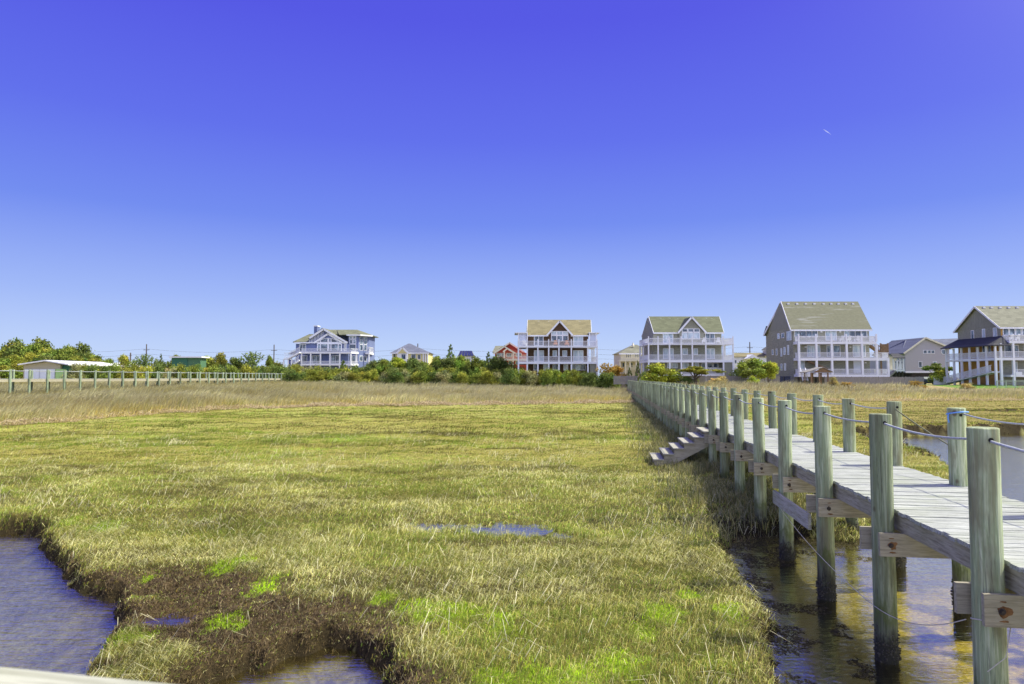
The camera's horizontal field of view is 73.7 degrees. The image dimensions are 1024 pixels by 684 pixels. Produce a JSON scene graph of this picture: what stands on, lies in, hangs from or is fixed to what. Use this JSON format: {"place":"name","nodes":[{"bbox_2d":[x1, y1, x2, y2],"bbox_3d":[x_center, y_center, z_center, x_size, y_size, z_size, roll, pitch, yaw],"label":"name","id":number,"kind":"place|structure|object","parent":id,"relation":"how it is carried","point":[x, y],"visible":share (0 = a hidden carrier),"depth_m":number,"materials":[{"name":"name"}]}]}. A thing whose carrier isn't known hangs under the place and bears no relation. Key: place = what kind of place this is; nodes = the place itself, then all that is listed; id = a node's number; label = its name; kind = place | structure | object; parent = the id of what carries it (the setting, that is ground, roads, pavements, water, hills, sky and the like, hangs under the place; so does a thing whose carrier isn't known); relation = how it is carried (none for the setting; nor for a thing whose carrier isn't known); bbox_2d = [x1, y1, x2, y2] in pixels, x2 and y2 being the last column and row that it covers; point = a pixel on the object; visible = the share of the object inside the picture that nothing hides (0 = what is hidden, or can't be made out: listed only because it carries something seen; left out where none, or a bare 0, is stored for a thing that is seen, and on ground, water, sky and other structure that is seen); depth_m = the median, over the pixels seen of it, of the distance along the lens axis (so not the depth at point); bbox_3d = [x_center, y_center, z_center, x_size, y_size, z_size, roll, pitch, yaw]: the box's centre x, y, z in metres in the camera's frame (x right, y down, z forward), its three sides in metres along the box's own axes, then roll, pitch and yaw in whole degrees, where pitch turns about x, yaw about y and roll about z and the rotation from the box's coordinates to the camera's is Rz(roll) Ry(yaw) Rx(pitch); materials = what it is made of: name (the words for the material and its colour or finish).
{"place":"outdoors","nodes":[
{"label":"outdoors","id":0,"kind":"place"},
{"bbox_2d":[0,378,1023,683],"bbox_3d":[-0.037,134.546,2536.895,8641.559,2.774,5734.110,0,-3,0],"label":"ground","id":1,"kind":"structure","parent":0,"point":[342,664],"depth_m":12.96,"materials":[{"name":"green plant"}]},
{"bbox_2d":[0,356,12,378],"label":"tree","id":2,"kind":"object","parent":1,"relation":"on","point":[4,361],"visible":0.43,"depth_m":164.45,"materials":[{"name":"green plant"}]},
{"bbox_2d":[0,368,22,378],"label":"tree","id":3,"kind":"object","parent":1,"relation":"on","point":[4,374],"visible":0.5,"depth_m":145.11,"materials":[{"name":"green plant"}]},
{"bbox_2d":[0,337,24,349],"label":"tree","id":4,"kind":"object","parent":1,"relation":"on","point":[11,341],"visible":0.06,"depth_m":189.49,"materials":[{"name":"green plant"}]},
{"bbox_2d":[2,343,24,357],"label":"tree","id":5,"kind":"object","parent":1,"relation":"on","point":[15,349],"visible":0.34,"depth_m":174.00,"materials":[{"name":"green plant"}]},
{"bbox_2d":[5,354,27,366],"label":"tree","id":6,"kind":"object","parent":1,"relation":"on","point":[15,358],"visible":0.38,"depth_m":167.22,"materials":[{"name":"green plant"}]},
{"bbox_2d":[18,351,39,361],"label":"tree","id":7,"kind":"object","parent":1,"relation":"on","point":[29,356],"visible":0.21,"depth_m":170.63,"materials":[{"name":"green plant"}]},
{"bbox_2d":[18,341,42,358],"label":"tree","id":8,"kind":"object","parent":1,"relation":"on","point":[34,347],"visible":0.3,"depth_m":174.80,"materials":[{"name":"green plant"}]},
{"bbox_2d":[30,336,52,348],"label":"tree","id":9,"kind":"object","parent":1,"relation":"on","point":[44,342],"visible":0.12,"depth_m":190.23,"materials":[{"name":"green plant"}]},
{"bbox_2d":[32,353,53,361],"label":"tree","id":10,"kind":"object","parent":1,"relation":"on","point":[47,357],"visible":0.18,"depth_m":171.15,"materials":[{"name":"green plant"}]},
{"bbox_2d":[45,348,64,359],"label":"tree","id":11,"kind":"object","parent":1,"relation":"on","point":[54,352],"visible":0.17,"depth_m":175.01,"materials":[{"name":"green plant"}]},
{"bbox_2d":[55,353,70,360],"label":"tree","id":12,"kind":"object","parent":1,"relation":"on","point":[61,357],"visible":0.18,"depth_m":170.83,"materials":[{"name":"green plant"}]},
{"bbox_2d":[59,362,84,378],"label":"shrub","id":13,"kind":"object","parent":1,"relation":"on","point":[71,375],"visible":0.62,"depth_m":133.30,"materials":[{"name":"green plant"}]},
{"bbox_2d":[18,360,139,378],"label":"building","id":14,"kind":"structure","parent":1,"relation":"on","point":[45,365],"depth_m":140.32,"materials":[{"name":"beige paint"}]},
{"bbox_2d":[0,667,165,683],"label":"wooden railing","id":15,"kind":"object","parent":1,"relation":"on","point":[14,676],"depth_m":0.98,"materials":[{"name":"white wood"}]},
{"bbox_2d":[74,341,91,353],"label":"tree","id":16,"kind":"object","parent":1,"relation":"on","point":[83,348],"visible":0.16,"depth_m":185.85,"materials":[{"name":"green plant"}]},
{"bbox_2d":[83,364,98,378],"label":"shrub","id":17,"kind":"object","parent":1,"relation":"on","point":[89,373],"visible":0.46,"depth_m":137.24,"materials":[{"name":"green plant"}]},
{"bbox_2d":[96,364,109,378],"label":"shrub","id":18,"kind":"object","parent":1,"relation":"on","point":[104,369],"visible":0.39,"depth_m":136.78,"materials":[{"name":"green plant"}]},
{"bbox_2d":[99,362,120,378],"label":"shrub","id":19,"kind":"object","parent":1,"relation":"on","point":[113,369],"visible":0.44,"depth_m":132.87,"materials":[{"name":"green plant"}]},
{"bbox_2d":[115,354,129,366],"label":"tree","id":20,"kind":"object","parent":1,"relation":"on","point":[123,359],"visible":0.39,"depth_m":159.97,"materials":[{"name":"green plant"}]},
{"bbox_2d":[113,365,141,378],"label":"shrub","id":21,"kind":"object","parent":1,"relation":"on","point":[127,375],"visible":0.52,"depth_m":132.60,"materials":[{"name":"green plant"}]},
{"bbox_2d":[0,369,283,393],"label":"walkway","id":22,"kind":"structure","parent":1,"relation":"on","point":[30,380],"depth_m":87.15,"materials":[{"name":"grey wood"}]},
{"bbox_2d":[132,354,155,368],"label":"shrub","id":23,"kind":"object","parent":1,"relation":"on","point":[145,357],"visible":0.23,"depth_m":159.52,"materials":[{"name":"green plant"}]},
{"bbox_2d":[137,365,152,377],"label":"shrub","id":24,"kind":"object","parent":1,"relation":"on","point":[140,375],"visible":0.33,"depth_m":133.02,"materials":[{"name":"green plant"}]},
{"bbox_2d":[149,364,166,377],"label":"shrub","id":25,"kind":"object","parent":1,"relation":"on","point":[159,368],"visible":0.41,"depth_m":138.53,"materials":[{"name":"green plant"}]},
{"bbox_2d":[160,367,178,377],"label":"shrub","id":26,"kind":"object","parent":1,"relation":"on","point":[169,369],"visible":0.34,"depth_m":133.55,"materials":[{"name":"green plant"}]},
{"bbox_2d":[175,363,186,377],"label":"shrub","id":27,"kind":"object","parent":1,"relation":"on","point":[180,369],"visible":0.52,"depth_m":133.84,"materials":[{"name":"green plant"}]},
{"bbox_2d":[169,356,209,371],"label":"flat building","id":28,"kind":"structure","parent":1,"relation":"on","point":[187,361],"depth_m":150.00,"materials":[{"name":"green"}]},
{"bbox_2d":[184,364,201,377],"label":"shrub","id":29,"kind":"object","parent":1,"relation":"on","point":[193,370],"visible":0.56,"depth_m":133.95,"materials":[{"name":"green plant"}]},
{"bbox_2d":[209,352,227,369],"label":"tree","id":30,"kind":"object","parent":1,"relation":"on","point":[220,359],"visible":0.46,"depth_m":159.04,"materials":[{"name":"green plant"}]},
{"bbox_2d":[211,364,231,380],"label":"shrub","id":31,"kind":"object","parent":1,"relation":"on","point":[220,370],"visible":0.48,"depth_m":132.36,"materials":[{"name":"green plant"}]},
{"bbox_2d":[224,357,244,368],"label":"tree","id":32,"kind":"object","parent":1,"relation":"on","point":[234,361],"visible":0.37,"depth_m":159.26,"materials":[{"name":"green plant"}]},
{"bbox_2d":[239,363,251,380],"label":"shrub","id":33,"kind":"object","parent":1,"relation":"on","point":[245,367],"visible":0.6,"depth_m":139.48,"materials":[{"name":"green plant"}]},
{"bbox_2d":[242,366,258,381],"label":"shrub","id":34,"kind":"object","parent":1,"relation":"on","point":[254,369],"visible":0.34,"depth_m":139.53,"materials":[{"name":"green plant"}]},
{"bbox_2d":[238,351,265,374],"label":"shrub","id":35,"kind":"object","parent":1,"relation":"on","point":[251,358],"visible":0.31,"depth_m":159.48,"materials":[{"name":"green plant"}]},
{"bbox_2d":[263,361,281,380],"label":"shrub","id":36,"kind":"object","parent":1,"relation":"on","point":[276,370],"visible":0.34,"depth_m":134.77,"materials":[{"name":"green plant"}]},
{"bbox_2d":[281,368,301,381],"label":"shrub","id":37,"kind":"object","parent":1,"relation":"on","point":[290,376],"visible":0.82,"depth_m":127.35,"materials":[{"name":"green plant"}]},
{"bbox_2d":[302,368,323,381],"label":"shrub","id":38,"kind":"object","parent":1,"relation":"on","point":[311,376],"visible":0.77,"depth_m":127.58,"materials":[{"name":"green plant"}]},
{"bbox_2d":[315,370,335,381],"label":"shrub","id":39,"kind":"object","parent":1,"relation":"on","point":[320,374],"visible":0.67,"depth_m":128.17,"materials":[{"name":"green plant"}]},
{"bbox_2d":[283,325,378,369],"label":"beach house","id":40,"kind":"structure","parent":1,"relation":"on","point":[324,347],"depth_m":157.60,"materials":[{"name":"blue paint"}]},
{"bbox_2d":[317,338,341,350],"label":"arched window","id":41,"kind":"structure","parent":40,"relation":"in","point":[322,346],"depth_m":157.36,"materials":[{"name":"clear glass"}]},
{"bbox_2d":[333,371,349,382],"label":"shrub","id":42,"kind":"object","parent":1,"relation":"on","point":[344,376],"visible":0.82,"depth_m":128.46,"materials":[{"name":"green plant"}]},
{"bbox_2d":[346,369,360,382],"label":"shrub","id":43,"kind":"object","parent":1,"relation":"on","point":[353,375],"visible":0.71,"depth_m":128.44,"materials":[{"name":"green plant"}]},
{"bbox_2d":[139,521,579,626],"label":"puddle water","id":44,"kind":"structure","parent":1,"relation":"on","point":[173,619],"depth_m":13.37,"materials":[{"name":"blue liquid"}]},
{"bbox_2d":[354,370,372,382],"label":"shrub","id":45,"kind":"object","parent":1,"relation":"on","point":[362,378],"visible":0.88,"depth_m":126.86,"materials":[{"name":"green plant"}]},
{"bbox_2d":[366,369,380,382],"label":"shrub","id":46,"kind":"object","parent":1,"relation":"on","point":[375,377],"visible":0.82,"depth_m":128.40,"materials":[{"name":"green plant"}]},
{"bbox_2d":[376,358,390,376],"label":"tree","id":47,"kind":"object","parent":1,"relation":"on","point":[383,366],"visible":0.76,"depth_m":131.21,"materials":[{"name":"green plant"}]},
{"bbox_2d":[382,368,404,384],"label":"shrub","id":48,"kind":"object","parent":1,"relation":"on","point":[396,379],"visible":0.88,"depth_m":126.62,"materials":[{"name":"green plant"}]},
{"bbox_2d":[391,356,407,369],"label":"tree","id":49,"kind":"object","parent":1,"relation":"on","point":[397,362],"visible":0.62,"depth_m":139.43,"materials":[{"name":"green plant"}]},
{"bbox_2d":[390,344,432,364],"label":"hip roof house","id":50,"kind":"structure","parent":1,"relation":"on","point":[406,352],"depth_m":190.52,"materials":[{"name":"yellow"}]},
{"bbox_2d":[400,357,424,369],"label":"tree","id":51,"kind":"object","parent":1,"relation":"on","point":[412,362],"visible":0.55,"depth_m":138.78,"materials":[{"name":"green plant"}]},
{"bbox_2d":[408,370,422,385],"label":"shrub","id":52,"kind":"object","parent":1,"relation":"on","point":[413,377],"visible":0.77,"depth_m":128.46,"materials":[{"name":"green plant"}]},
{"bbox_2d":[414,370,429,383],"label":"shrub","id":53,"kind":"object","parent":1,"relation":"on","point":[423,375],"visible":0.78,"depth_m":128.37,"materials":[{"name":"green plant"}]},
{"bbox_2d":[431,355,441,371],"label":"tree","id":54,"kind":"object","parent":1,"relation":"on","point":[436,359],"visible":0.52,"depth_m":138.04,"materials":[{"name":"green plant"}]},
{"bbox_2d":[431,370,451,383],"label":"shrub","id":55,"kind":"object","parent":1,"relation":"on","point":[444,377],"visible":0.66,"depth_m":127.97,"materials":[{"name":"green plant"}]},
{"bbox_2d":[432,357,457,370],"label":"tree","id":56,"kind":"object","parent":1,"relation":"on","point":[446,363],"visible":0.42,"depth_m":136.34,"materials":[{"name":"green plant"}]},
{"bbox_2d":[454,355,470,369],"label":"tree","id":57,"kind":"object","parent":1,"relation":"on","point":[462,360],"visible":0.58,"depth_m":138.82,"materials":[{"name":"green plant"}]},
{"bbox_2d":[457,372,469,384],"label":"shrub","id":58,"kind":"object","parent":1,"relation":"on","point":[464,377],"visible":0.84,"depth_m":127.88,"materials":[{"name":"green plant"}]},
{"bbox_2d":[458,351,473,361],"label":"solar roof house","id":59,"kind":"structure","parent":1,"relation":"on","point":[469,354],"depth_m":173.00,"materials":[{"name":"blue concrete"}]},
{"bbox_2d":[461,355,480,376],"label":"tree","id":60,"kind":"object","parent":1,"relation":"on","point":[474,364],"visible":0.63,"depth_m":133.28,"materials":[{"name":"green plant"}]},
{"bbox_2d":[466,371,481,385],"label":"shrub","id":61,"kind":"object","parent":1,"relation":"on","point":[472,379],"visible":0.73,"depth_m":128.22,"materials":[{"name":"green plant"}]},
{"bbox_2d":[475,369,498,386],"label":"shrub","id":62,"kind":"object","parent":1,"relation":"on","point":[487,375],"visible":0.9,"depth_m":126.40,"materials":[{"name":"green plant"}]},
{"bbox_2d":[480,355,508,371],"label":"tree","id":63,"kind":"object","parent":1,"relation":"on","point":[498,362],"visible":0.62,"depth_m":134.42,"materials":[{"name":"green plant"}]},
{"bbox_2d":[492,342,525,369],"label":"gable house","id":64,"kind":"structure","parent":1,"relation":"on","point":[508,352],"depth_m":162.03,"materials":[{"name":"red wood"}]},
{"bbox_2d":[499,367,520,385],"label":"shrub","id":65,"kind":"object","parent":1,"relation":"on","point":[508,378],"visible":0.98,"depth_m":121.52,"materials":[{"name":"green plant"}]},
{"bbox_2d":[0,396,1022,425],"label":"wrack line","id":66,"kind":"object","parent":1,"relation":"on","point":[327,403],"visible":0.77,"depth_m":69.09,"materials":[{"name":"beige plant"}]},
{"bbox_2d":[0,378,1023,424],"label":"tall grass","id":67,"kind":"structure","parent":1,"relation":"on","point":[21,402],"depth_m":81.64,"materials":[{"name":"beige plant"}]},
{"bbox_2d":[0,408,1023,683],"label":"dried algae","id":68,"kind":"object","parent":1,"relation":"on","point":[780,628],"visible":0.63,"depth_m":9.44,"materials":[{"name":"brown plant"}]},
{"bbox_2d":[524,368,539,386],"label":"shrub","id":69,"kind":"object","parent":1,"relation":"on","point":[530,381],"visible":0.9,"depth_m":122.64,"materials":[{"name":"green plant"}]},
{"bbox_2d":[539,365,552,387],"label":"shrub","id":70,"kind":"object","parent":1,"relation":"on","point":[547,374],"visible":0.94,"depth_m":121.76,"materials":[{"name":"green plant"}]},
{"bbox_2d":[515,320,599,379],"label":"beach house","id":71,"kind":"structure","parent":1,"relation":"on","point":[539,337],"depth_m":130.41,"materials":[{"name":"white wood"}]},
{"bbox_2d":[573,350,582,361],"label":"window","id":72,"kind":"structure","parent":71,"relation":"in","point":[575,352],"depth_m":130.52,"materials":[{"name":"clear glass"}]},
{"bbox_2d":[559,369,572,385],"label":"shrub","id":73,"kind":"object","parent":1,"relation":"on","point":[566,378],"visible":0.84,"depth_m":121.96,"materials":[{"name":"green plant"}]},
{"bbox_2d":[567,369,582,387],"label":"shrub","id":74,"kind":"object","parent":1,"relation":"on","point":[575,375],"visible":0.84,"depth_m":122.29,"materials":[{"name":"green plant"}]},
{"bbox_2d":[577,371,597,388],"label":"shrub","id":75,"kind":"object","parent":1,"relation":"on","point":[585,383],"visible":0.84,"depth_m":121.50,"materials":[{"name":"green plant"}]},
{"bbox_2d":[586,369,601,387],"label":"shrub","id":76,"kind":"object","parent":1,"relation":"on","point":[594,377],"visible":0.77,"depth_m":121.62,"materials":[{"name":"green plant"}]},
{"bbox_2d":[595,363,615,378],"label":"shrub","id":77,"kind":"object","parent":1,"relation":"on","point":[606,366],"visible":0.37,"depth_m":125.70,"materials":[{"name":"pink plant"}]},
{"bbox_2d":[596,372,621,388],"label":"shrub","id":78,"kind":"object","parent":1,"relation":"on","point":[606,379],"visible":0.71,"depth_m":121.23,"materials":[{"name":"green plant"}]},
{"bbox_2d":[611,365,626,381],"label":"tree","id":79,"kind":"object","parent":1,"relation":"on","point":[617,371],"visible":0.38,"depth_m":127.26,"materials":[{"name":"orange plant"}]},
{"bbox_2d":[613,375,636,384],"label":"picket fence","id":80,"kind":"object","parent":1,"relation":"on","point":[620,380],"visible":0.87,"depth_m":118.83,"materials":[{"name":"grey wood"}]},
{"bbox_2d":[612,343,641,379],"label":"turret house","id":81,"kind":"structure","parent":1,"relation":"on","point":[625,359],"depth_m":162.48,"materials":[{"name":"beige"}]},
{"bbox_2d":[637,362,683,382],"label":"tree","id":82,"kind":"object","parent":1,"relation":"on","point":[656,372],"visible":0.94,"depth_m":115.68,"materials":[{"name":"green plant"}]},
{"bbox_2d":[639,316,733,382],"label":"beach house","id":83,"kind":"structure","parent":1,"relation":"on","point":[673,342],"depth_m":128.52,"materials":[{"name":"grey"}]},
{"bbox_2d":[663,348,673,358],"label":"window","id":84,"kind":"structure","parent":83,"relation":"in","point":[665,350],"depth_m":128.53,"materials":[{"name":"clear glass"}]},
{"bbox_2d":[676,376,699,385],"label":"shrub","id":85,"kind":"object","parent":1,"relation":"on","point":[688,379],"visible":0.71,"depth_m":115.97,"materials":[{"name":"green plant"}]},
{"bbox_2d":[676,366,725,383],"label":"umbrella pine","id":86,"kind":"object","parent":1,"relation":"on","point":[697,370],"visible":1,"depth_m":114.93,"materials":[{"name":"green plant"}]},
{"bbox_2d":[672,375,779,384],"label":"picket fence","id":87,"kind":"object","parent":1,"relation":"on","point":[703,379],"visible":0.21,"depth_m":120.83,"materials":[{"name":"wood"}]},
{"bbox_2d":[734,347,766,382],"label":"tan roof house","id":88,"kind":"structure","parent":1,"relation":"on","point":[738,357],"depth_m":172.40,"materials":[{"name":"concrete"}]},
{"bbox_2d":[735,358,778,377],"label":"tree","id":89,"kind":"object","parent":1,"relation":"on","point":[750,367],"visible":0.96,"depth_m":117.83,"materials":[{"name":"green plant"}]},
{"bbox_2d":[754,361,778,381],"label":"tree","id":90,"kind":"object","parent":1,"relation":"on","point":[771,372],"visible":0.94,"depth_m":116.62,"materials":[{"name":"green plant"}]},
{"bbox_2d":[799,367,832,384],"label":"picnic shelter","id":91,"kind":"object","parent":1,"relation":"on","point":[822,369],"visible":0.76,"depth_m":117.62,"materials":[{"name":"wood"}]},
{"bbox_2d":[627,380,1023,683],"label":"boardwalk","id":92,"kind":"structure","parent":1,"relation":"on","point":[967,517],"depth_m":9.56,"materials":[{"name":"wood"}]},
{"bbox_2d":[763,302,889,383],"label":"beach house","id":93,"kind":"structure","parent":1,"relation":"on","point":[803,336],"depth_m":126.42,"materials":[{"name":"grey"}]},
{"bbox_2d":[826,345,840,356],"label":"window","id":94,"kind":"structure","parent":93,"relation":"in","point":[836,348],"depth_m":126.26,"materials":[{"name":"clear glass"}]},
{"bbox_2d":[853,361,860,372],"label":"door","id":95,"kind":"structure","parent":93,"relation":"in","point":[856,364],"depth_m":126.11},
{"bbox_2d":[852,345,865,356],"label":"window","id":96,"kind":"structure","parent":93,"relation":"in","point":[856,348],"depth_m":126.26,"materials":[{"name":"clear glass"}]},
{"bbox_2d":[824,376,923,384],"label":"picket fence","id":97,"kind":"object","parent":1,"relation":"on","point":[885,380],"visible":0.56,"depth_m":120.82,"materials":[{"name":"wood"}]},
{"bbox_2d":[889,354,904,381],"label":"porch house","id":98,"kind":"structure","parent":1,"relation":"on","point":[895,364],"depth_m":136.28,"materials":[{"name":"white wood"}]},
{"bbox_2d":[874,337,957,382],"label":"gable house","id":99,"kind":"structure","parent":1,"relation":"on","point":[917,353],"depth_m":150.12,"materials":[{"name":"grey"}]},
{"bbox_2d":[921,363,952,374],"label":"juniper","id":100,"kind":"object","parent":1,"relation":"on","point":[935,366],"visible":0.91,"depth_m":129.41,"materials":[{"name":"green plant"}]},
{"bbox_2d":[924,369,951,382],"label":"shrub","id":101,"kind":"object","parent":1,"relation":"on","point":[939,375],"visible":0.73,"depth_m":128.11,"materials":[{"name":"green plant"}]},
{"bbox_2d":[940,306,1023,384],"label":"beach house","id":102,"kind":"structure","parent":1,"relation":"on","point":[988,354],"depth_m":118.64,"materials":[{"name":"grey"}]},
{"bbox_2d":[0,434,1023,683],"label":"water","id":103,"kind":"structure","parent":0,"point":[48,622],"depth_m":9.77,"materials":[{"name":"blue liquid"}]},
{"bbox_2d":[0,0,1023,377],"label":"sky","id":104,"kind":"structure","parent":0,"point":[208,178],"materials":[{"name":"blue"}]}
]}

